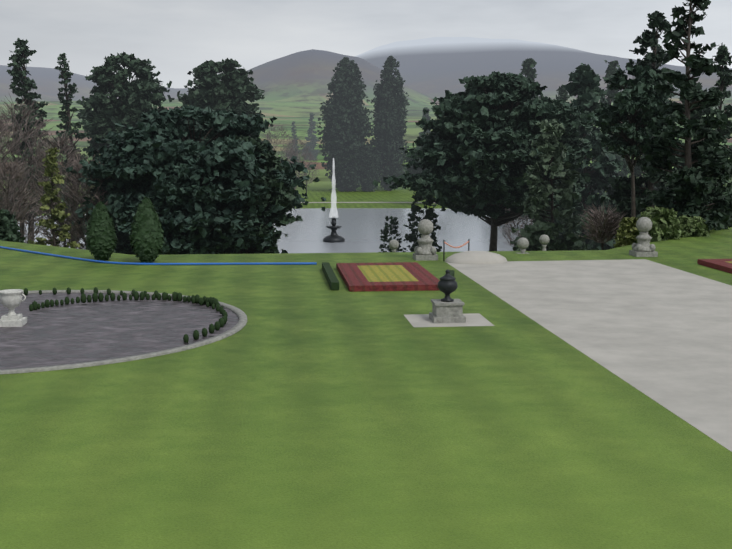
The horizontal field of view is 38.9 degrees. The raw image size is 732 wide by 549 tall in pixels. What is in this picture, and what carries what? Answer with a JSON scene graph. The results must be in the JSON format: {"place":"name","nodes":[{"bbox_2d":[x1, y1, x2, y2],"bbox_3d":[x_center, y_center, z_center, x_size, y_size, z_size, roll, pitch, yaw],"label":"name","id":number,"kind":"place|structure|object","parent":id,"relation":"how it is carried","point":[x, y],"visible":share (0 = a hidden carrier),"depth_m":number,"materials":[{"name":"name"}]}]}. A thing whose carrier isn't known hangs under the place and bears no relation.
{"place":"outdoors","nodes":[
{"label":"outdoors","id":0,"kind":"place"},
{"bbox_2d":[83,177,166,254],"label":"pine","id":1,"kind":"object","parent":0,"point":[123,245],"depth_m":80.50,"materials":[{"name":"green plant"}]},
{"bbox_2d":[18,208,534,252],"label":"lake water","id":2,"kind":"structure","parent":0,"point":[358,231],"depth_m":186.27,"materials":[{"name":"grey liquid"}]},
{"bbox_2d":[323,216,344,242],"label":"fountain","id":3,"kind":"object","parent":2,"relation":"in","point":[333,237],"visible":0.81,"depth_m":166.34,"materials":[{"name":"black metal"}]},
{"bbox_2d":[330,158,336,217],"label":"fountain spray","id":4,"kind":"object","parent":3,"relation":"on","point":[333,194],"visible":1,"depth_m":166.69,"materials":[{"name":"white liquid"}]},
{"bbox_2d":[0,37,731,548],"bbox_3d":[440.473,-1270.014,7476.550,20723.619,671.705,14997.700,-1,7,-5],"label":"terrain","id":5,"kind":"structure","parent":0,"point":[306,407],"depth_m":20.73,"materials":[{"name":"green plant"}]},
{"bbox_2d":[0,208,25,242],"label":"shrub","id":6,"kind":"object","parent":5,"relation":"on","point":[9,228],"visible":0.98,"depth_m":64.69,"materials":[{"name":"green plant"}]},
{"bbox_2d":[0,106,36,214],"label":"bare tree","id":7,"kind":"object","parent":5,"relation":"on","point":[7,135],"depth_m":85.26,"materials":[{"name":"plant"}]},
{"bbox_2d":[0,157,40,224],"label":"bare tree","id":8,"kind":"object","parent":5,"relation":"on","point":[17,174],"depth_m":68.92,"materials":[{"name":"brown plant"}]},
{"bbox_2d":[0,94,56,242],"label":"bare tree","id":9,"kind":"object","parent":5,"relation":"on","point":[27,114],"depth_m":93.20,"materials":[{"name":"plant"}]},
{"bbox_2d":[1,38,69,243],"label":"tree","id":10,"kind":"object","parent":5,"relation":"on","point":[18,63],"depth_m":111.47,"materials":[{"name":"green plant"}]},
{"bbox_2d":[28,147,79,247],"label":"yellow spruce","id":11,"kind":"object","parent":5,"relation":"on","point":[51,164],"depth_m":73.69,"materials":[{"name":"plant"}]},
{"bbox_2d":[22,130,88,246],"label":"bare tree","id":12,"kind":"object","parent":5,"relation":"on","point":[70,160],"depth_m":83.02,"materials":[{"name":"plant"}]},
{"bbox_2d":[48,53,91,248],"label":"conifer","id":13,"kind":"object","parent":5,"relation":"on","point":[61,96],"depth_m":117.60,"materials":[{"name":"green plant"}]},
{"bbox_2d":[57,152,116,249],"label":"bare tree","id":14,"kind":"object","parent":5,"relation":"on","point":[78,196],"depth_m":77.91,"materials":[{"name":"plant"}]},
{"bbox_2d":[85,201,116,260],"bbox_3d":[-12.280,-1.998,48.072,1.492,2.814,1.491,-1,7,-5],"label":"conical shrub","id":15,"kind":"object","parent":5,"relation":"on","point":[101,240],"visible":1,"depth_m":47.65,"materials":[{"name":"green plant"}]},
{"bbox_2d":[0,293,238,369],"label":"pond bed","id":16,"kind":"object","parent":5,"relation":"on","point":[75,332],"depth_m":30.38,"materials":[{"name":"grey stone"}]},
{"bbox_2d":[0,289,26,326],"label":"urn","id":17,"kind":"object","parent":16,"relation":"on","point":[11,300],"visible":1,"depth_m":30.86,"materials":[{"name":"stone"}]},
{"bbox_2d":[24,287,227,342],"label":"pond plants","id":18,"kind":"object","parent":16,"relation":"on","point":[213,302],"visible":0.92,"depth_m":35.34,"materials":[{"name":"green plant"}]},
{"bbox_2d":[0,290,246,374],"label":"stone curb","id":19,"kind":"structure","parent":5,"relation":"on","point":[241,323],"depth_m":27.09,"materials":[{"name":"stone"}]},
{"bbox_2d":[70,52,182,161],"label":"tree","id":20,"kind":"object","parent":5,"relation":"on","point":[138,98],"depth_m":130.84,"materials":[{"name":"green plant"}]},
{"bbox_2d":[129,197,164,262],"bbox_3d":[-9.978,-2.011,47.262,1.632,3.108,1.586,-1,7,-5],"label":"conical shrub","id":21,"kind":"object","parent":5,"relation":"on","point":[146,235],"visible":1,"depth_m":46.81,"materials":[{"name":"green plant"}]},
{"bbox_2d":[0,246,316,264],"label":"blue hose","id":22,"kind":"object","parent":5,"relation":"on","point":[260,263],"visible":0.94,"depth_m":46.55,"materials":[{"name":"blue rubber"}]},
{"bbox_2d":[65,104,326,254],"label":"tree","id":23,"kind":"object","parent":5,"relation":"on","point":[152,150],"depth_m":75.68,"materials":[{"name":"green plant"}]},
{"bbox_2d":[167,58,272,143],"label":"tree","id":24,"kind":"object","parent":5,"relation":"on","point":[213,90],"depth_m":142.74,"materials":[{"name":"green plant"}]},
{"bbox_2d":[207,135,302,253],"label":"tree","id":25,"kind":"object","parent":5,"relation":"on","point":[284,198],"depth_m":77.97,"materials":[{"name":"green plant"}]},
{"bbox_2d":[259,123,293,159],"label":"bare tree","id":26,"kind":"object","parent":5,"relation":"on","point":[274,134],"visible":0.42,"depth_m":266.49,"materials":[{"name":"green plant"}]},
{"bbox_2d":[285,121,299,159],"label":"conifer","id":27,"kind":"object","parent":5,"relation":"on","point":[293,130],"depth_m":552.77,"materials":[{"name":"green plant"}]},
{"bbox_2d":[280,137,311,189],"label":"bare tree","id":28,"kind":"object","parent":5,"relation":"on","point":[296,152],"depth_m":276.02,"materials":[{"name":"plant"}]},
{"bbox_2d":[291,151,319,192],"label":"bare tree","id":29,"kind":"object","parent":5,"relation":"on","point":[310,180],"depth_m":297.99,"materials":[{"name":"plant"}]},
{"bbox_2d":[301,113,319,160],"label":"conifer","id":30,"kind":"object","parent":5,"relation":"on","point":[312,123],"depth_m":592.29,"materials":[{"name":"green plant"}]},
{"bbox_2d":[322,262,338,290],"bbox_3d":[-1.449,0.033,41.668,0.300,0.300,6.600,-1,7,-5],"label":"hedge","id":31,"kind":"object","parent":5,"relation":"on","point":[330,276],"visible":1,"depth_m":40.43,"materials":[{"name":"green plant"}]},
{"bbox_2d":[317,57,372,191],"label":"cypress","id":32,"kind":"object","parent":5,"relation":"on","point":[344,111],"depth_m":322.27,"materials":[{"name":"green plant"}]},
{"bbox_2d":[356,142,384,191],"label":"tree","id":33,"kind":"object","parent":5,"relation":"on","point":[372,172],"depth_m":326.29,"materials":[{"name":"green plant"}]},
{"bbox_2d":[336,262,439,291],"bbox_3d":[0.816,0.045,41.888,3.550,0.220,7.300,-1,7,-5],"label":"parterre bed","id":34,"kind":"object","parent":5,"relation":"on","point":[392,276],"visible":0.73,"depth_m":40.45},
{"bbox_2d":[369,55,409,190],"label":"cypress","id":35,"kind":"object","parent":5,"relation":"on","point":[389,131],"depth_m":328.82,"materials":[{"name":"green plant"}]},
{"bbox_2d":[379,216,402,251],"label":"shrub","id":36,"kind":"object","parent":5,"relation":"on","point":[385,232],"visible":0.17,"depth_m":97.78,"materials":[{"name":"green plant"}]},
{"bbox_2d":[389,239,398,251],"bbox_3d":[1.614,-1.419,60.000,0.600,1.230,0.600,-1,7,-5],"label":"ball finial","id":37,"kind":"object","parent":5,"relation":"on","point":[393,244],"visible":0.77,"depth_m":59.77,"materials":[{"name":"stone"}]},
{"bbox_2d":[398,146,426,174],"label":"conifer","id":38,"kind":"object","parent":5,"relation":"on","point":[411,170],"depth_m":257.55,"materials":[{"name":"green plant"}]},
{"bbox_2d":[411,107,430,166],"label":"conifer","id":39,"kind":"object","parent":5,"relation":"on","point":[427,116],"depth_m":413.43,"materials":[{"name":"green plant"}]},
{"bbox_2d":[403,192,441,251],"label":"shrub","id":40,"kind":"object","parent":5,"relation":"on","point":[431,214],"visible":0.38,"depth_m":99.53,"materials":[{"name":"green plant"}]},
{"bbox_2d":[413,219,437,260],"bbox_3d":[2.792,-1.654,48.647,1.050,1.890,1.050,-1,7,-5],"label":"ball finial","id":41,"kind":"object","parent":5,"relation":"on","point":[425,250],"visible":1,"depth_m":48.32,"materials":[{"name":"stone"}]},
{"bbox_2d":[404,313,493,326],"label":"stone slab","id":42,"kind":"structure","parent":5,"relation":"on","point":[424,320],"depth_m":31.74,"materials":[{"name":"grey stone"}]},
{"bbox_2d":[429,299,465,322],"bbox_3d":[2.502,1.117,31.908,0.980,0.605,0.980,-1,7,-5],"label":"pedestal","id":43,"kind":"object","parent":42,"relation":"on","point":[446,312],"depth_m":31.50,"materials":[{"name":"grey stone"}]},
{"bbox_2d":[438,269,457,301],"bbox_3d":[2.502,0.326,31.808,0.620,0.980,0.620,-1,7,-5],"label":"urn","id":44,"kind":"object","parent":43,"relation":"on","point":[447,285],"visible":1,"depth_m":31.63,"materials":[{"name":"black metal"}]},
{"bbox_2d":[443,239,469,260],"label":"rope barrier posts","id":45,"kind":"object","parent":5,"relation":"on","point":[444,248],"visible":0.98,"depth_m":47.90,"materials":[{"name":"black metal"}]},
{"bbox_2d":[444,241,468,247],"bbox_3d":[4.194,-1.386,48.030,1.268,0.335,0.070,-2,8,-16],"label":"barrier rope","id":46,"kind":"object","parent":45,"relation":"hanging from","point":[458,246],"visible":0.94,"depth_m":48.02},
{"bbox_2d":[445,251,506,263],"bbox_3d":[5.075,-0.544,47.801,3.000,1.100,2.145,-1,7,-5],"label":"stone landing","id":47,"kind":"object","parent":5,"relation":"on","point":[475,257],"visible":0.54,"depth_m":47.08,"materials":[{"name":"beige stone"}]},
{"bbox_2d":[372,71,606,250],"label":"tree","id":48,"kind":"object","parent":5,"relation":"on","point":[492,151],"depth_m":90.56,"materials":[{"name":"green plant"}]},
{"bbox_2d":[499,208,533,246],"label":"bare shrub","id":49,"kind":"object","parent":5,"relation":"on","point":[508,233],"depth_m":128.72,"materials":[{"name":"grey plant"}]},
{"bbox_2d":[517,237,528,252],"bbox_3d":[7.797,-1.233,51.547,0.600,1.230,0.600,-1,7,-5],"label":"ball finial","id":50,"kind":"object","parent":5,"relation":"on","point":[522,243],"visible":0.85,"depth_m":51.32,"materials":[{"name":"stone"}]},
{"bbox_2d":[505,58,540,218],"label":"conifer","id":51,"kind":"object","parent":5,"relation":"on","point":[530,63],"depth_m":212.91,"materials":[{"name":"green plant"}]},
{"bbox_2d":[539,234,549,250],"bbox_3d":[10.194,-1.681,59.296,0.600,1.230,0.600,-1,7,-5],"label":"ball finial","id":52,"kind":"object","parent":5,"relation":"on","point":[544,239],"visible":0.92,"depth_m":59.08,"materials":[{"name":"stone"}]},
{"bbox_2d":[509,119,598,250],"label":"tree","id":53,"kind":"object","parent":5,"relation":"on","point":[565,194],"depth_m":83.20,"materials":[{"name":"green plant"}]},
{"bbox_2d":[556,85,587,212],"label":"conifer","id":54,"kind":"object","parent":5,"relation":"on","point":[563,94],"visible":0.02,"depth_m":183.67,"materials":[{"name":"green plant"}]},
{"bbox_2d":[527,63,627,250],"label":"tree","id":55,"kind":"object","parent":5,"relation":"on","point":[584,81],"depth_m":109.94,"materials":[{"name":"green plant"}]},
{"bbox_2d":[578,204,625,249],"bbox_3d":[14.311,-2.797,62.586,3.036,3.325,3.132,-1,7,-5],"label":"bare shrub","id":56,"kind":"object","parent":5,"relation":"on","point":[596,217],"depth_m":62.11,"materials":[{"name":"brown plant"}]},
{"bbox_2d":[589,60,630,205],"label":"conifer","id":57,"kind":"object","parent":5,"relation":"on","point":[611,67],"depth_m":200.99,"materials":[{"name":"green plant"}]},
{"bbox_2d":[613,217,639,247],"bbox_3d":[15.399,-2.306,60.298,1.937,2.181,1.932,-1,7,-5],"label":"shrub","id":58,"kind":"object","parent":5,"relation":"on","point":[623,234],"visible":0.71,"depth_m":59.88,"materials":[{"name":"green plant"}]},
{"bbox_2d":[584,65,679,231],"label":"tree","id":59,"kind":"object","parent":5,"relation":"on","point":[629,99],"depth_m":71.66,"materials":[{"name":"green plant"}]},
{"bbox_2d":[601,44,676,193],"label":"conifer","id":60,"kind":"object","parent":5,"relation":"on","point":[637,170],"depth_m":152.62,"materials":[{"name":"green plant"}]},
{"bbox_2d":[600,11,681,231],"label":"tall conifer","id":61,"kind":"object","parent":5,"relation":"on","point":[621,196],"depth_m":75.87,"materials":[{"name":"green plant"}]},
{"bbox_2d":[629,217,657,256],"bbox_3d":[13.445,-1.845,50.155,1.050,1.890,1.050,-1,7,-5],"label":"ball finial","id":62,"kind":"object","parent":5,"relation":"on","point":[642,247],"visible":1,"depth_m":49.84,"materials":[{"name":"stone"}]},
{"bbox_2d":[630,206,684,242],"bbox_3d":[16.894,-2.603,59.919,3.319,2.779,3.139,-1,7,-5],"label":"shrub","id":63,"kind":"object","parent":5,"relation":"on","point":[665,221],"visible":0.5,"depth_m":59.06,"materials":[{"name":"green plant"}]},
{"bbox_2d":[646,88,719,201],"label":"tree","id":64,"kind":"object","parent":5,"relation":"on","point":[681,160],"depth_m":93.79,"materials":[{"name":"green plant"}]},
{"bbox_2d":[638,0,731,226],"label":"tall conifer","id":65,"kind":"object","parent":5,"relation":"on","point":[693,178],"depth_m":61.85,"materials":[{"name":"green plant"}]},
{"bbox_2d":[675,184,709,232],"bbox_3d":[19.794,-4.140,63.028,2.266,3.775,2.356,-1,7,-5],"label":"shrub","id":66,"kind":"object","parent":5,"relation":"on","point":[701,207],"visible":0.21,"depth_m":62.47,"materials":[{"name":"green plant"}]},
{"bbox_2d":[676,215,710,237],"bbox_3d":[19.165,-2.391,61.407,2.842,2.259,2.740,-1,7,-5],"label":"shrub","id":67,"kind":"object","parent":5,"relation":"on","point":[696,226],"visible":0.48,"depth_m":60.65,"materials":[{"name":"green plant"}]},
{"bbox_2d":[691,132,731,230],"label":"tree","id":68,"kind":"object","parent":5,"relation":"on","point":[721,190],"visible":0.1,"depth_m":65.62,"materials":[{"name":"green plant"}]},
{"bbox_2d":[697,259,731,273],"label":"parterre bed","id":69,"kind":"object","parent":5,"relation":"on","point":[724,265],"visible":1,"depth_m":45.52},
{"bbox_2d":[698,42,731,226],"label":"conifer","id":70,"kind":"object","parent":5,"relation":"on","point":[723,57],"depth_m":83.91,"materials":[{"name":"green plant"}]},
{"bbox_2d":[0,0,731,87],"label":"sky","id":71,"kind":"structure","parent":0,"point":[177,36],"materials":[{"name":"grey"}]},
{"bbox_2d":[300,202,434,202],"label":"path","id":72,"kind":"structure","parent":0,"point":[362,202],"depth_m":267.23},
{"bbox_2d":[446,259,731,451],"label":"path gravel","id":73,"kind":"structure","parent":0,"point":[660,334],"depth_m":32.10,"materials":[{"name":"grey gravel"}]}
]}

